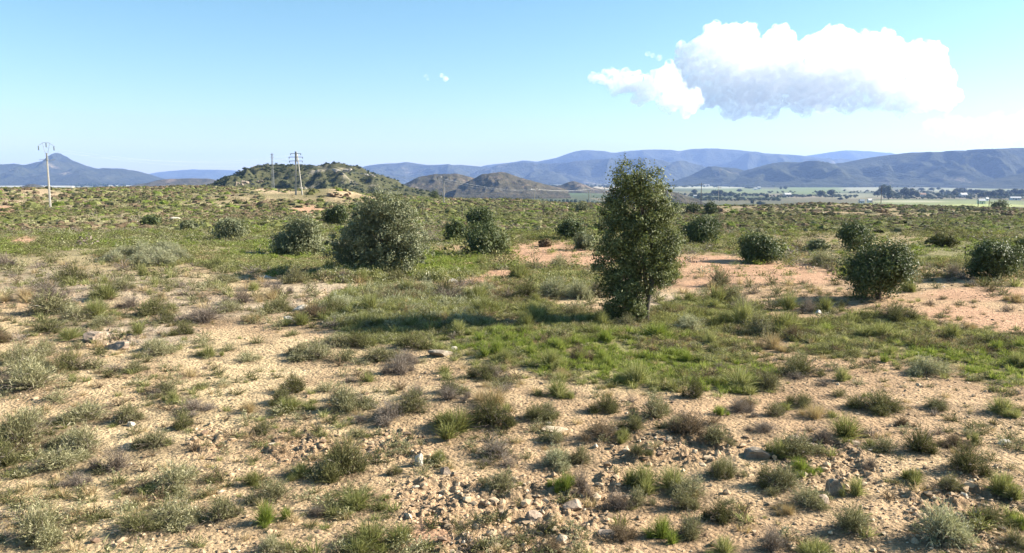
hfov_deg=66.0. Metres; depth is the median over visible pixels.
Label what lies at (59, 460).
shrub
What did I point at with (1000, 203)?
bush
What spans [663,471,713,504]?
shrub
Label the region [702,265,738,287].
shrub
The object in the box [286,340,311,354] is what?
shrub
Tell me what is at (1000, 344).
grass tuft
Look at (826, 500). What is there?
rock
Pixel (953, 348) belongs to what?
grass
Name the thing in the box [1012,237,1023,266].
bush
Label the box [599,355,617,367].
grass tuft
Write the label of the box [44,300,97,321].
shrub
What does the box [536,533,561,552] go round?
shrub
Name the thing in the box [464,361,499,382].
shrub
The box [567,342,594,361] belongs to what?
shrub
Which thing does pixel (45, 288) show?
dry shrub
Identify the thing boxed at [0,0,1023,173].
sky
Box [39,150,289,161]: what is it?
power cable
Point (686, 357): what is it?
grass tuft
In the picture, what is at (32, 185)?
dark low hill
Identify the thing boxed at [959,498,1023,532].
shrub
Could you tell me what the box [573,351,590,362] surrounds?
grass tuft
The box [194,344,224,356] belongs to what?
grass tuft
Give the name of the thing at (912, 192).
valley tree
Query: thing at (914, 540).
rock
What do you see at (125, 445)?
rock
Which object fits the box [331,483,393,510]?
grass tuft
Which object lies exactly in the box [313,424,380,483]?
shrub
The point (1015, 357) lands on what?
grass tuft
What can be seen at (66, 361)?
shrub
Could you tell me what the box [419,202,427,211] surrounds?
sapling
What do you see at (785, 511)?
dry grass tuft
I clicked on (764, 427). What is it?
dry shrub
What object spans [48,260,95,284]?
shrub
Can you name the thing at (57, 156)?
summit
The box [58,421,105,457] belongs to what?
shrub
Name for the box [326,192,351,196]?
outcrop
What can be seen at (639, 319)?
shrub
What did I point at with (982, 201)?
farm shed
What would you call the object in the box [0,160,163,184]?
mountain
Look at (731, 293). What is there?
shrub
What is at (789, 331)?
shrub
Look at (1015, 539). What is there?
shrub
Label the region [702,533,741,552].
grass tuft
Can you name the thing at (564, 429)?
rock
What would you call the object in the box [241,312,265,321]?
dry grass tuft
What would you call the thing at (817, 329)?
grass tuft
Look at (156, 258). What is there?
shrub
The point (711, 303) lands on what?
grass tuft
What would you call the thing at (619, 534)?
shrub
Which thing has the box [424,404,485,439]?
grass tuft
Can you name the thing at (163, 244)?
shrub
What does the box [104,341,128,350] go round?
rock
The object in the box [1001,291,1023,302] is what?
dry grass tuft
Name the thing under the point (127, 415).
shrub
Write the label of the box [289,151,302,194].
utility pole
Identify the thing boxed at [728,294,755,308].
dry shrub
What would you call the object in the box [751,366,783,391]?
shrub
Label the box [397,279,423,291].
grass tuft
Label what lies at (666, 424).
shrub
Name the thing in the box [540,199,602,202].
orchard
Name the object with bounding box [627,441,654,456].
shrub
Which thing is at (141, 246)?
shrub
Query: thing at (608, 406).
shrub
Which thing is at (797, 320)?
grass tuft
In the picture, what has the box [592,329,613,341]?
grass tuft
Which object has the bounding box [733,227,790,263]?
bush
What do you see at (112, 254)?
shrub
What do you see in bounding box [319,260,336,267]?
grass tuft
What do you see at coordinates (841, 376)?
grass tuft
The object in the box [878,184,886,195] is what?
valley tree
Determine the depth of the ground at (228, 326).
8.24 m
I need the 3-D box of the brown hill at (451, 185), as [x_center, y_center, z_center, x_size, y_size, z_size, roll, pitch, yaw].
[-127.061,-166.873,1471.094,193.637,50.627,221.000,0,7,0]
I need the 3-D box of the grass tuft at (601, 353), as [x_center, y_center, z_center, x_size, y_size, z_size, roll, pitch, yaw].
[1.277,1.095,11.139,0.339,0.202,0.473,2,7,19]
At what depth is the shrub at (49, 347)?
11.63 m
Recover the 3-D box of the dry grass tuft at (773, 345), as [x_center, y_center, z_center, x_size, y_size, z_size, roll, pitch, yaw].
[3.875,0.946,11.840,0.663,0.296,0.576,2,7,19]
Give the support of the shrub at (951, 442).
on the ground at (228, 326)
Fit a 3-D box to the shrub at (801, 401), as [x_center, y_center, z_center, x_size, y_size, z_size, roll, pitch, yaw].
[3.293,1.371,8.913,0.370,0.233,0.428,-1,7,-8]
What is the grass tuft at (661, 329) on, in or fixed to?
on the ground at (228, 326)
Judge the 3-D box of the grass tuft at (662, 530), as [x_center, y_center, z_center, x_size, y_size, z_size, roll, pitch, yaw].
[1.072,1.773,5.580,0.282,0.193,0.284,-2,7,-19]
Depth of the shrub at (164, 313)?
14.20 m
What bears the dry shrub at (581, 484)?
on the ground at (228, 326)
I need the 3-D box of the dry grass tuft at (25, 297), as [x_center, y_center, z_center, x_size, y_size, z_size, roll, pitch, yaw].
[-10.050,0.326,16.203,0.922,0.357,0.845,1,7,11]
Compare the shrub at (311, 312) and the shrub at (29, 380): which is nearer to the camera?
the shrub at (29, 380)
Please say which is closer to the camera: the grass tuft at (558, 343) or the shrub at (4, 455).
the shrub at (4, 455)
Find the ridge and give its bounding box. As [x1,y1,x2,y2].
[721,148,1023,186]
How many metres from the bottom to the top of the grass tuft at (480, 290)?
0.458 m
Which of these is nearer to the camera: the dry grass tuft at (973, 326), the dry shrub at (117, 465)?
the dry shrub at (117, 465)
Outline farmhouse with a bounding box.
[959,193,967,197]
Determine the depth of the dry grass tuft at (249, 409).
8.57 m
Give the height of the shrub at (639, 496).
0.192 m
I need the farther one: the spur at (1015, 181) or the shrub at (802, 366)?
the spur at (1015, 181)
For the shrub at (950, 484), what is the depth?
6.44 m
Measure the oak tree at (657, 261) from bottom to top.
3.080 m
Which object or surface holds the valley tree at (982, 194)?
on the ground at (228, 326)
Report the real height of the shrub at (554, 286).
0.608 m
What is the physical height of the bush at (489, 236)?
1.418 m
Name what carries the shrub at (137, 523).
on the ground at (228, 326)
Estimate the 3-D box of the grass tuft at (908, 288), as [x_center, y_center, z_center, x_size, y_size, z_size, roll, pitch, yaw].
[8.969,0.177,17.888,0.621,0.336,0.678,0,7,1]
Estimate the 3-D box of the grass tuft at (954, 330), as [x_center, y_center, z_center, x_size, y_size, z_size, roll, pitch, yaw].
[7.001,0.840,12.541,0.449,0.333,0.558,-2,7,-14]
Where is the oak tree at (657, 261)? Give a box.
[588,151,690,323]
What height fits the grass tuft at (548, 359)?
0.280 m
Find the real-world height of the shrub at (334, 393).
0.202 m
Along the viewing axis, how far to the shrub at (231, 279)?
19.59 m
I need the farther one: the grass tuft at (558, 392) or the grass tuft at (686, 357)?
the grass tuft at (686, 357)
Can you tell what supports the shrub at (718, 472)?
on the ground at (228, 326)
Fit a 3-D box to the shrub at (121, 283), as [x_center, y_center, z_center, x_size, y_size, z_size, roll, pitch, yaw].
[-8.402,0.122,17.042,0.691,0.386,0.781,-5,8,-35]
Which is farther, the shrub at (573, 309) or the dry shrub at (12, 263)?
the dry shrub at (12, 263)
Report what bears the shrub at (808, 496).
on the ground at (228, 326)
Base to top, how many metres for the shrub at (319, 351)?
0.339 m
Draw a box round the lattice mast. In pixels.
[270,153,274,187]
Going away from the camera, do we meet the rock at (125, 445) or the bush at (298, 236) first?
the rock at (125, 445)
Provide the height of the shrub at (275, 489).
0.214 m
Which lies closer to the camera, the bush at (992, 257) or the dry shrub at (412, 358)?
the dry shrub at (412, 358)
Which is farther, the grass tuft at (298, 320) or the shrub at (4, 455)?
the grass tuft at (298, 320)
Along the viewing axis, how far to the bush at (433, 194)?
232.08 m
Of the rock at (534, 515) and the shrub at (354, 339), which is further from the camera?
the shrub at (354, 339)
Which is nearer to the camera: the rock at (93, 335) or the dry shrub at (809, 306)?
the rock at (93, 335)
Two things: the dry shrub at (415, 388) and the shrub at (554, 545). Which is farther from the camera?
the dry shrub at (415, 388)
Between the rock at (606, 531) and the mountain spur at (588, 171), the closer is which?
the rock at (606, 531)
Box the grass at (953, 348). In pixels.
[86,244,1023,397]
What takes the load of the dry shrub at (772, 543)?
on the ground at (228, 326)
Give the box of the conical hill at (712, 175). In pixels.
[669,166,743,185]
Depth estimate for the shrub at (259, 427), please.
7.90 m
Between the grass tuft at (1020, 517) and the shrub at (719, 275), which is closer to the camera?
the grass tuft at (1020, 517)
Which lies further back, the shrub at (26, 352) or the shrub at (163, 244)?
the shrub at (163, 244)
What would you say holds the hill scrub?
on the rocky hill at (344, 178)
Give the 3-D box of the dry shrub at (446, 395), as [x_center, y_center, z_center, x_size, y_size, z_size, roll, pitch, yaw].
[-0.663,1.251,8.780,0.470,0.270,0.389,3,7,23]
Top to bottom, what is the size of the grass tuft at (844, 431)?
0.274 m
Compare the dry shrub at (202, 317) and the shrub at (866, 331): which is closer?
the shrub at (866, 331)
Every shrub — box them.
[0,252,19,265]
[0,323,14,336]
[0,326,11,342]
[0,335,48,365]
[0,352,48,375]
[0,355,70,391]
[0,371,13,389]
[0,401,70,450]
[0,429,26,467]
[0,482,13,498]
[1,496,72,552]
[6,285,81,314]
[6,405,55,429]
[18,443,97,477]
[28,276,67,297]
[29,316,72,332]
[30,335,63,356]
[38,357,52,370]
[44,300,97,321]
[45,425,78,447]
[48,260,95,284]
[48,344,100,373]
[50,392,118,426]
[54,469,92,487]
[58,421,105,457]
[81,297,109,312]
[84,310,123,327]
[84,438,133,472]
[99,248,124,261]
[103,507,168,541]
[106,399,147,425]
[108,242,136,257]
[111,274,138,291]
[111,295,142,307]
[115,359,151,372]
[125,246,166,262]
[125,426,179,450]
[126,252,150,264]
[128,239,155,255]
[136,291,180,316]
[137,337,170,352]
[140,247,181,266]
[143,337,177,356]
[144,458,215,497]
[145,489,208,531]
[147,378,183,398]
[150,305,176,321]
[151,239,178,248]
[163,241,187,252]
[166,319,194,336]
[167,296,230,325]
[169,411,197,431]
[172,247,192,260]
[172,395,219,416]
[196,493,249,524]
[206,269,240,282]
[210,297,241,313]
[219,283,255,302]
[238,475,293,507]
[247,532,288,552]
[248,417,277,435]
[265,295,294,311]
[267,277,293,293]
[267,384,293,405]
[274,370,306,393]
[278,263,309,283]
[285,339,335,362]
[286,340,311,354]
[290,302,330,319]
[303,500,329,518]
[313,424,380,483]
[315,327,350,348]
[317,183,434,272]
[318,377,379,413]
[320,295,350,311]
[327,386,355,401]
[331,268,352,282]
[343,328,370,348]
[352,389,408,424]
[358,340,405,362]
[370,284,402,295]
[376,350,416,374]
[386,380,439,413]
[386,462,402,475]
[387,267,407,280]
[392,346,420,365]
[393,328,433,350]
[399,381,426,398]
[426,281,468,296]
[432,277,468,293]
[434,375,472,394]
[435,380,475,401]
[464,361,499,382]
[470,391,520,429]
[471,425,518,469]
[475,465,523,495]
[486,363,511,378]
[512,278,543,297]
[520,400,562,421]
[535,274,575,297]
[535,400,563,416]
[536,442,576,473]
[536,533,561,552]
[538,427,569,445]
[546,252,577,269]
[558,300,582,314]
[563,441,594,466]
[564,278,596,299]
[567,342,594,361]
[571,466,594,497]
[576,418,624,442]
[586,389,624,413]
[588,279,605,295]
[590,279,608,296]
[602,487,640,511]
[605,518,638,543]
[612,311,638,325]
[613,411,649,432]
[625,484,655,509]
[627,390,672,421]
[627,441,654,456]
[633,312,648,322]
[660,413,683,429]
[663,275,679,284]
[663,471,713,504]
[665,406,723,440]
[667,486,702,515]
[672,311,708,330]
[675,503,706,541]
[679,374,708,398]
[698,496,735,525]
[700,421,738,445]
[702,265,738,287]
[705,454,749,477]
[708,454,735,479]
[723,283,742,300]
[727,393,757,408]
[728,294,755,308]
[730,394,760,417]
[731,309,777,335]
[742,418,776,434]
[749,461,775,488]
[750,460,805,497]
[751,317,779,336]
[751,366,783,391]
[756,520,790,552]
[761,399,786,417]
[764,429,833,459]
[775,349,832,376]
[778,479,834,511]
[781,323,808,340]
[782,386,819,409]
[796,294,819,311]
[805,425,836,444]
[807,247,840,264]
[829,501,881,536]
[838,384,907,417]
[861,453,880,470]
[865,435,897,455]
[879,297,923,321]
[893,414,917,426]
[893,422,943,454]
[903,351,958,377]
[909,495,981,550]
[915,393,951,411]
[934,470,967,492]
[935,429,972,450]
[935,435,998,476]
[937,261,961,275]
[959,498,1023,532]
[1001,524,1023,550]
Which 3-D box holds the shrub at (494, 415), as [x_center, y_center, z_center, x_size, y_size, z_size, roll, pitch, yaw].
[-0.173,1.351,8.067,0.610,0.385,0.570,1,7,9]
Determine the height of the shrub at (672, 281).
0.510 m
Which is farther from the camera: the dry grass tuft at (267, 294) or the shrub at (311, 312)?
the dry grass tuft at (267, 294)
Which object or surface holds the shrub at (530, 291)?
on the ground at (228, 326)
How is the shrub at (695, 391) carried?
on the ground at (228, 326)
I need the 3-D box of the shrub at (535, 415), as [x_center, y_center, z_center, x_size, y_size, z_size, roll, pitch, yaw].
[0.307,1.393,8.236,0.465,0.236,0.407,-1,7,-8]
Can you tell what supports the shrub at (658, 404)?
on the ground at (228, 326)
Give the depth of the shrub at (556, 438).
7.63 m
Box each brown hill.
[403,174,473,197]
[453,172,570,198]
[557,181,605,192]
[615,189,705,204]
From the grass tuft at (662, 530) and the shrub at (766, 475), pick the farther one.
the shrub at (766, 475)
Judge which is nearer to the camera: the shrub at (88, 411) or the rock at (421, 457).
the rock at (421, 457)
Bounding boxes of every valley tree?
[816,190,824,195]
[827,189,836,195]
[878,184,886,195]
[884,185,893,198]
[900,187,910,194]
[908,188,915,195]
[972,189,980,193]
[977,192,987,197]
[988,191,999,197]
[995,189,1005,195]
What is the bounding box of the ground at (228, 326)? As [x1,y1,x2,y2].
[0,184,1023,552]
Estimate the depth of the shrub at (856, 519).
5.66 m
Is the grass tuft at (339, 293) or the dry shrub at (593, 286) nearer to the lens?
the grass tuft at (339, 293)
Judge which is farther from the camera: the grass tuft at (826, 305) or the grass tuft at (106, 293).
the grass tuft at (106, 293)
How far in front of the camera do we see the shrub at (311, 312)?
14.28 m
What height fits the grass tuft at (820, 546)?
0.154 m
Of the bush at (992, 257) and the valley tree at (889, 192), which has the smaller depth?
the bush at (992, 257)
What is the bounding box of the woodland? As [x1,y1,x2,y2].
[69,182,1023,200]
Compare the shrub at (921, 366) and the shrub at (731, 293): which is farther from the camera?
the shrub at (731, 293)
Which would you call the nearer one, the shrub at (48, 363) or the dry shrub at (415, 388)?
the dry shrub at (415, 388)
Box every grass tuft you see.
[0,285,37,302]
[47,325,87,340]
[79,295,125,317]
[88,281,121,299]
[122,323,148,334]
[131,263,157,275]
[160,390,182,403]
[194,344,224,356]
[208,253,231,264]
[238,399,259,412]
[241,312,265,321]
[242,468,272,489]
[244,499,293,527]
[245,280,259,290]
[250,287,283,302]
[267,395,321,413]
[282,459,313,481]
[283,310,313,325]
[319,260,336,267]
[323,290,346,300]
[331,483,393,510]
[339,513,420,552]
[342,289,358,296]
[343,292,390,312]
[351,308,376,325]
[354,267,374,280]
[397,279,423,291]
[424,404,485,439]
[427,448,448,461]
[448,319,476,335]
[462,283,492,299]
[468,385,513,410]
[472,295,501,311]
[473,254,487,264]
[476,337,514,356]
[478,305,494,314]
[489,347,517,361]
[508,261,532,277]
[512,312,539,329]
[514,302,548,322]
[521,299,543,309]
[525,303,558,317]
[526,293,545,302]
[531,348,569,367]
[536,375,577,398]
[542,337,568,349]
[543,471,576,492]
[550,366,572,378]
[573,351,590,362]
[583,307,612,324]
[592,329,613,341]
[592,348,610,360]
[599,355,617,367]
[613,427,633,443]
[615,359,657,383]
[618,460,663,495]
[634,321,674,336]
[644,513,681,544]
[649,463,695,491]
[661,300,681,312]
[669,263,689,278]
[676,350,703,362]
[681,290,695,301]
[698,284,742,302]
[702,296,731,308]
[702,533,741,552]
[703,331,727,343]
[707,312,738,328]
[709,365,768,394]
[712,404,729,415]
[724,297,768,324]
[753,330,790,351]
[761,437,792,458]
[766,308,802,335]
[771,501,799,515]
[775,290,804,309]
[780,310,806,330]
[788,455,825,480]
[791,316,808,329]
[791,532,836,552]
[797,402,835,419]
[807,320,838,332]
[807,325,828,334]
[814,295,846,312]
[822,411,876,446]
[831,366,853,380]
[838,474,869,496]
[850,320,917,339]
[897,467,926,485]
[900,281,916,291]
[933,320,966,338]
[958,322,977,328]
[966,431,979,441]
[975,468,1023,500]
[977,394,1023,417]
[988,338,1006,349]
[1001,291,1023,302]
[1002,510,1023,530]
[1003,349,1023,367]
[1009,336,1023,348]
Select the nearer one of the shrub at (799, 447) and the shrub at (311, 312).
the shrub at (799, 447)
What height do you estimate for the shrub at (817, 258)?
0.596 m
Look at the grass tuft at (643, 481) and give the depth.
6.55 m
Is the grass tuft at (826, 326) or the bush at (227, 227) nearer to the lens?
the grass tuft at (826, 326)
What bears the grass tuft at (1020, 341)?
on the ground at (228, 326)
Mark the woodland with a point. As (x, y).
(944, 194)
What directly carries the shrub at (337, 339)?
on the ground at (228, 326)
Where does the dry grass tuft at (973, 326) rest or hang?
on the ground at (228, 326)
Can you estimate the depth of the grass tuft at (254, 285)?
18.00 m
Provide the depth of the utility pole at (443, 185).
169.60 m
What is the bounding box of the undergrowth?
[0,251,1023,552]
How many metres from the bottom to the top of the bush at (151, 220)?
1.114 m
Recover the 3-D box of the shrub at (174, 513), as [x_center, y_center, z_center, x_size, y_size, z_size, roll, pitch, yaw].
[-2.470,1.704,5.817,0.498,0.239,0.466,3,8,27]
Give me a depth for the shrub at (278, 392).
8.90 m
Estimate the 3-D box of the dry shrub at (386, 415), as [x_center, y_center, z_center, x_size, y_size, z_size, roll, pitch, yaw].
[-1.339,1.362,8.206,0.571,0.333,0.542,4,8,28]
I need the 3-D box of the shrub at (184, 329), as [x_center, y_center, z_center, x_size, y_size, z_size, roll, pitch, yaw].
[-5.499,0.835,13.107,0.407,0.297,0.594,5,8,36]
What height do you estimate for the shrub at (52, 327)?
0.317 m
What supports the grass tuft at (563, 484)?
on the ground at (228, 326)
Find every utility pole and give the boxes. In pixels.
[38,142,54,206]
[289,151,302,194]
[437,176,449,202]
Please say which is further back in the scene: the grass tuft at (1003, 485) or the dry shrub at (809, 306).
the dry shrub at (809, 306)
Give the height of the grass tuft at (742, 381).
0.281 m
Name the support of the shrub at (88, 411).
on the ground at (228, 326)
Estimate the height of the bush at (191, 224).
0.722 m
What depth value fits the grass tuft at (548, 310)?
14.26 m
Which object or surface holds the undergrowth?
on the ground at (228, 326)
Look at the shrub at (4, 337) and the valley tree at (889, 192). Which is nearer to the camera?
the shrub at (4, 337)
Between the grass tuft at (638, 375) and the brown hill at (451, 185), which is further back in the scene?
the brown hill at (451, 185)
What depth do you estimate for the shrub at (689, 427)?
7.80 m
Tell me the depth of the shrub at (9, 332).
12.83 m
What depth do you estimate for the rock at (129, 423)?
8.13 m
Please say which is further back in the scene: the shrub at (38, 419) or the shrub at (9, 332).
the shrub at (9, 332)
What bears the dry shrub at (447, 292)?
on the ground at (228, 326)
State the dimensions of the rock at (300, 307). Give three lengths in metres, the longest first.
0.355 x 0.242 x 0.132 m
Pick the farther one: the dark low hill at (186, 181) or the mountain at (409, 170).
the mountain at (409, 170)
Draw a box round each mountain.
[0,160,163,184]
[150,169,238,179]
[361,162,488,183]
[481,148,854,170]
[808,150,893,159]
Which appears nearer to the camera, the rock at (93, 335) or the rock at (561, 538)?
the rock at (561, 538)
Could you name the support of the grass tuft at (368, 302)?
on the ground at (228, 326)
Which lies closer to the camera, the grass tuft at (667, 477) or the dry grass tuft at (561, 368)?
the grass tuft at (667, 477)
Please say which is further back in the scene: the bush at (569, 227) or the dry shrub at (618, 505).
the bush at (569, 227)
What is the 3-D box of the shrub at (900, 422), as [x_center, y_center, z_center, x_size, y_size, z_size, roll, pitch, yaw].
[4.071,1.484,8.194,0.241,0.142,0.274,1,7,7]
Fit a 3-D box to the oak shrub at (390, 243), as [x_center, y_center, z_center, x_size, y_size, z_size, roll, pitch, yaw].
[-3.679,-1.269,21.498,3.190,2.553,1.988,0,7,0]
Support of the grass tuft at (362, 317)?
on the ground at (228, 326)
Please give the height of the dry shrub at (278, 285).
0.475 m
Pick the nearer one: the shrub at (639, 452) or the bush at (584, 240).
the shrub at (639, 452)
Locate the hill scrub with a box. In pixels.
[207,162,446,197]
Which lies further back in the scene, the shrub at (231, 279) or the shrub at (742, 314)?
the shrub at (231, 279)
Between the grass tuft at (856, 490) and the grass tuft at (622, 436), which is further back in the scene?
the grass tuft at (622, 436)
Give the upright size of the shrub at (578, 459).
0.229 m
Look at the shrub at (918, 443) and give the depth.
7.32 m
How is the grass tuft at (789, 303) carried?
on the ground at (228, 326)
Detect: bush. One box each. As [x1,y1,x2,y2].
[138,212,168,224]
[179,220,203,230]
[208,214,254,240]
[264,212,328,255]
[320,202,350,223]
[427,188,439,197]
[440,219,465,241]
[460,217,512,256]
[463,202,497,227]
[538,238,551,246]
[548,215,587,238]
[572,201,589,210]
[572,231,594,249]
[669,200,686,212]
[677,213,723,243]
[680,202,700,212]
[702,199,718,214]
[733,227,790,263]
[804,236,830,250]
[831,218,878,251]
[832,232,924,300]
[924,231,959,246]
[956,234,1023,279]
[989,196,1011,206]
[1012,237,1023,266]
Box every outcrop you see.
[239,180,263,184]
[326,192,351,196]
[332,168,351,172]
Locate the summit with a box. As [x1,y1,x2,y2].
[44,153,85,165]
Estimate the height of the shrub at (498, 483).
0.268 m
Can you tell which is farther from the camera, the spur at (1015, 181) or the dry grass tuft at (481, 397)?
the spur at (1015, 181)
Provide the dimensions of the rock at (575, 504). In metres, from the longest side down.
0.168 x 0.126 x 0.087 m
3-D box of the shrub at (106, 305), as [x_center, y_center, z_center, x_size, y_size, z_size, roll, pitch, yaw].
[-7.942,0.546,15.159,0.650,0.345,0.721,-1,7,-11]
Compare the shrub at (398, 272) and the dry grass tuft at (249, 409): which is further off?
the shrub at (398, 272)
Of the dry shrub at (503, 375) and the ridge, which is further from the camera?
the ridge
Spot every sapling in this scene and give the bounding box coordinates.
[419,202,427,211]
[457,201,467,215]
[536,199,549,213]
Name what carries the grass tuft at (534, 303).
on the ground at (228, 326)
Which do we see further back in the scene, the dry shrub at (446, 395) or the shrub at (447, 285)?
the shrub at (447, 285)
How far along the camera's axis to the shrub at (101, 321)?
13.84 m
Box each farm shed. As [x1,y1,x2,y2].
[977,199,985,203]
[1009,197,1021,199]
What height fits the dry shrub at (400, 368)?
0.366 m
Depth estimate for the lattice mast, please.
297.01 m
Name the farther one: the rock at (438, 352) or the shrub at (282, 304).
the shrub at (282, 304)
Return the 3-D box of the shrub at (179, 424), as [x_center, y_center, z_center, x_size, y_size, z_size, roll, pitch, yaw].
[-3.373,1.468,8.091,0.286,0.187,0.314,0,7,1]
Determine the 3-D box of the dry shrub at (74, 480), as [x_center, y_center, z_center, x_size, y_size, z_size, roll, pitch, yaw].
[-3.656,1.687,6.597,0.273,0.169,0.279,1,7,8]
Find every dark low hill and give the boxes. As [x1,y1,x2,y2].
[21,184,43,186]
[129,178,216,186]
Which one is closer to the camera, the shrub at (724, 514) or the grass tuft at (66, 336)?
the shrub at (724, 514)
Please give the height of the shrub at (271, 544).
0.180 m
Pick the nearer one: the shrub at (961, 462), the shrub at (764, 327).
the shrub at (961, 462)
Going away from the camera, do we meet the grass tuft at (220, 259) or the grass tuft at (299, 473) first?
the grass tuft at (299, 473)
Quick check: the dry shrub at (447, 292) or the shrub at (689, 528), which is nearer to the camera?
the shrub at (689, 528)
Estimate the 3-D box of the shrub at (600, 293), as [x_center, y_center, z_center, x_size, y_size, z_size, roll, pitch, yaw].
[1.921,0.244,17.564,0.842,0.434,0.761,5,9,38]
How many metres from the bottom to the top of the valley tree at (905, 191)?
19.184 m
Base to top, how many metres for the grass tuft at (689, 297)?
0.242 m
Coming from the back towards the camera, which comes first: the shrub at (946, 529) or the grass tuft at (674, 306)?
the grass tuft at (674, 306)
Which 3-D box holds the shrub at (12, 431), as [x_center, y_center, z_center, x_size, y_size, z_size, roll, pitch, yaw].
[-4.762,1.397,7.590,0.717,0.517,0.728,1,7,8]
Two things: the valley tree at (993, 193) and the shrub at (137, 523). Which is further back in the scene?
the valley tree at (993, 193)
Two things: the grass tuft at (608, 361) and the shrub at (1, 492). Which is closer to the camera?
the shrub at (1, 492)
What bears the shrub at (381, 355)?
on the ground at (228, 326)
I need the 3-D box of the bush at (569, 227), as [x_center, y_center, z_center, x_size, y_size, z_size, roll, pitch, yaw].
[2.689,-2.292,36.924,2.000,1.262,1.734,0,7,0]
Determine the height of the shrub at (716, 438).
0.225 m
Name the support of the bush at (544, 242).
on the ground at (228, 326)
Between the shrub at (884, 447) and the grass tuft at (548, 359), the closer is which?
the shrub at (884, 447)
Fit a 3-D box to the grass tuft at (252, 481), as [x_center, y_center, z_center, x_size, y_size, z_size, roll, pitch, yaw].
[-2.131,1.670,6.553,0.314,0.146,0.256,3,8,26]
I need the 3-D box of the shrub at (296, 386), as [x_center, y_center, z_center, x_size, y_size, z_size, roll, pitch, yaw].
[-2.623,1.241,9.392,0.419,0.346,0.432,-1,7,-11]
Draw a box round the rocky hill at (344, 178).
[209,163,441,196]
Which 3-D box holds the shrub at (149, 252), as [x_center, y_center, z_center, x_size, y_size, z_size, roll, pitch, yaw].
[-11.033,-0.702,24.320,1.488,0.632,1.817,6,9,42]
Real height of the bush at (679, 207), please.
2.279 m
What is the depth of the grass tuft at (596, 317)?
13.59 m
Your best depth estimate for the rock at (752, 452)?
7.20 m
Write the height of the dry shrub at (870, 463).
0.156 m
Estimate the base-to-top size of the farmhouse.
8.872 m
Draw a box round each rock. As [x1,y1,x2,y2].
[83,331,109,342]
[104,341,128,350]
[120,442,132,449]
[126,421,134,426]
[292,304,306,311]
[414,453,422,465]
[428,350,452,355]
[440,467,450,474]
[525,510,542,521]
[542,425,567,432]
[556,534,568,543]
[563,499,582,509]
[598,529,614,538]
[743,446,770,458]
[810,494,829,505]
[824,478,847,495]
[911,537,918,543]
[997,523,1009,530]
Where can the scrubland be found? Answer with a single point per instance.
(24, 219)
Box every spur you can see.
[217,176,258,187]
[468,158,705,183]
[941,173,1023,188]
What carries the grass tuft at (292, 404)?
on the ground at (228, 326)
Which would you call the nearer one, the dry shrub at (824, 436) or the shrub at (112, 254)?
the dry shrub at (824, 436)
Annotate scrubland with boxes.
[0,184,1023,277]
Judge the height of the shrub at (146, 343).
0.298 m
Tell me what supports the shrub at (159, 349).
on the ground at (228, 326)
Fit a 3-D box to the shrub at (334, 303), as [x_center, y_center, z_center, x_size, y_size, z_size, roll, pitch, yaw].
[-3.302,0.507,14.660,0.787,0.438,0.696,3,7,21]
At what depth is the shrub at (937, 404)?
8.78 m
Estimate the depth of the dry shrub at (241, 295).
16.29 m
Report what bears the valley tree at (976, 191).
on the ground at (228, 326)
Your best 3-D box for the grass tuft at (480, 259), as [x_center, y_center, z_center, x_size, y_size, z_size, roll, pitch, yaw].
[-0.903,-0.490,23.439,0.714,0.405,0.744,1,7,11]
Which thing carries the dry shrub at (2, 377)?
on the ground at (228, 326)
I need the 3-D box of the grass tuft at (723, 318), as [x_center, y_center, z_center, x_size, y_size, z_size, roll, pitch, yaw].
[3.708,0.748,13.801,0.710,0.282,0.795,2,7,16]
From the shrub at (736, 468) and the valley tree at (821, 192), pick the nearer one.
the shrub at (736, 468)
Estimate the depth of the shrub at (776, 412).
8.48 m
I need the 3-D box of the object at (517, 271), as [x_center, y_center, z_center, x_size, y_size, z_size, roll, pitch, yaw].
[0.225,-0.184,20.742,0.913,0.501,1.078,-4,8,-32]
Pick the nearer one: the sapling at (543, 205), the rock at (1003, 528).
the rock at (1003, 528)
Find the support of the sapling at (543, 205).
on the ground at (228, 326)
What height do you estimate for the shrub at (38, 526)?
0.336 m
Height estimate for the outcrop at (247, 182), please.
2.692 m
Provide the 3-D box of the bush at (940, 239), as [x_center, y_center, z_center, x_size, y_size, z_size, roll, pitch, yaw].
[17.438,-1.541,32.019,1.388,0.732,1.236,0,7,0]
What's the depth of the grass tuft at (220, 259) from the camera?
23.32 m
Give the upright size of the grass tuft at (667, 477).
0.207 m
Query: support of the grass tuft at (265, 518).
on the ground at (228, 326)
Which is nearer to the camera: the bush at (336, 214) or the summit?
the bush at (336, 214)
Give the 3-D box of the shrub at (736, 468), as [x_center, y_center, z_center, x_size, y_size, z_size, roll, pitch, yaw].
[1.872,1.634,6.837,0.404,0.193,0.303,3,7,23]
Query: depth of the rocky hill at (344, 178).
481.91 m
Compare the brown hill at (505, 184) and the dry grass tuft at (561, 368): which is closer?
the dry grass tuft at (561, 368)
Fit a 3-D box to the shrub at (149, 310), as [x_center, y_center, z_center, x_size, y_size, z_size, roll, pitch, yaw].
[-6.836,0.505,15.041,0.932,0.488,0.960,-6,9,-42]
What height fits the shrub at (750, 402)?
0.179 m
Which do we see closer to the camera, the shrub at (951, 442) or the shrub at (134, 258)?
the shrub at (951, 442)
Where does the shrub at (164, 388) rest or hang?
on the ground at (228, 326)
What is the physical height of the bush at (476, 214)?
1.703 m

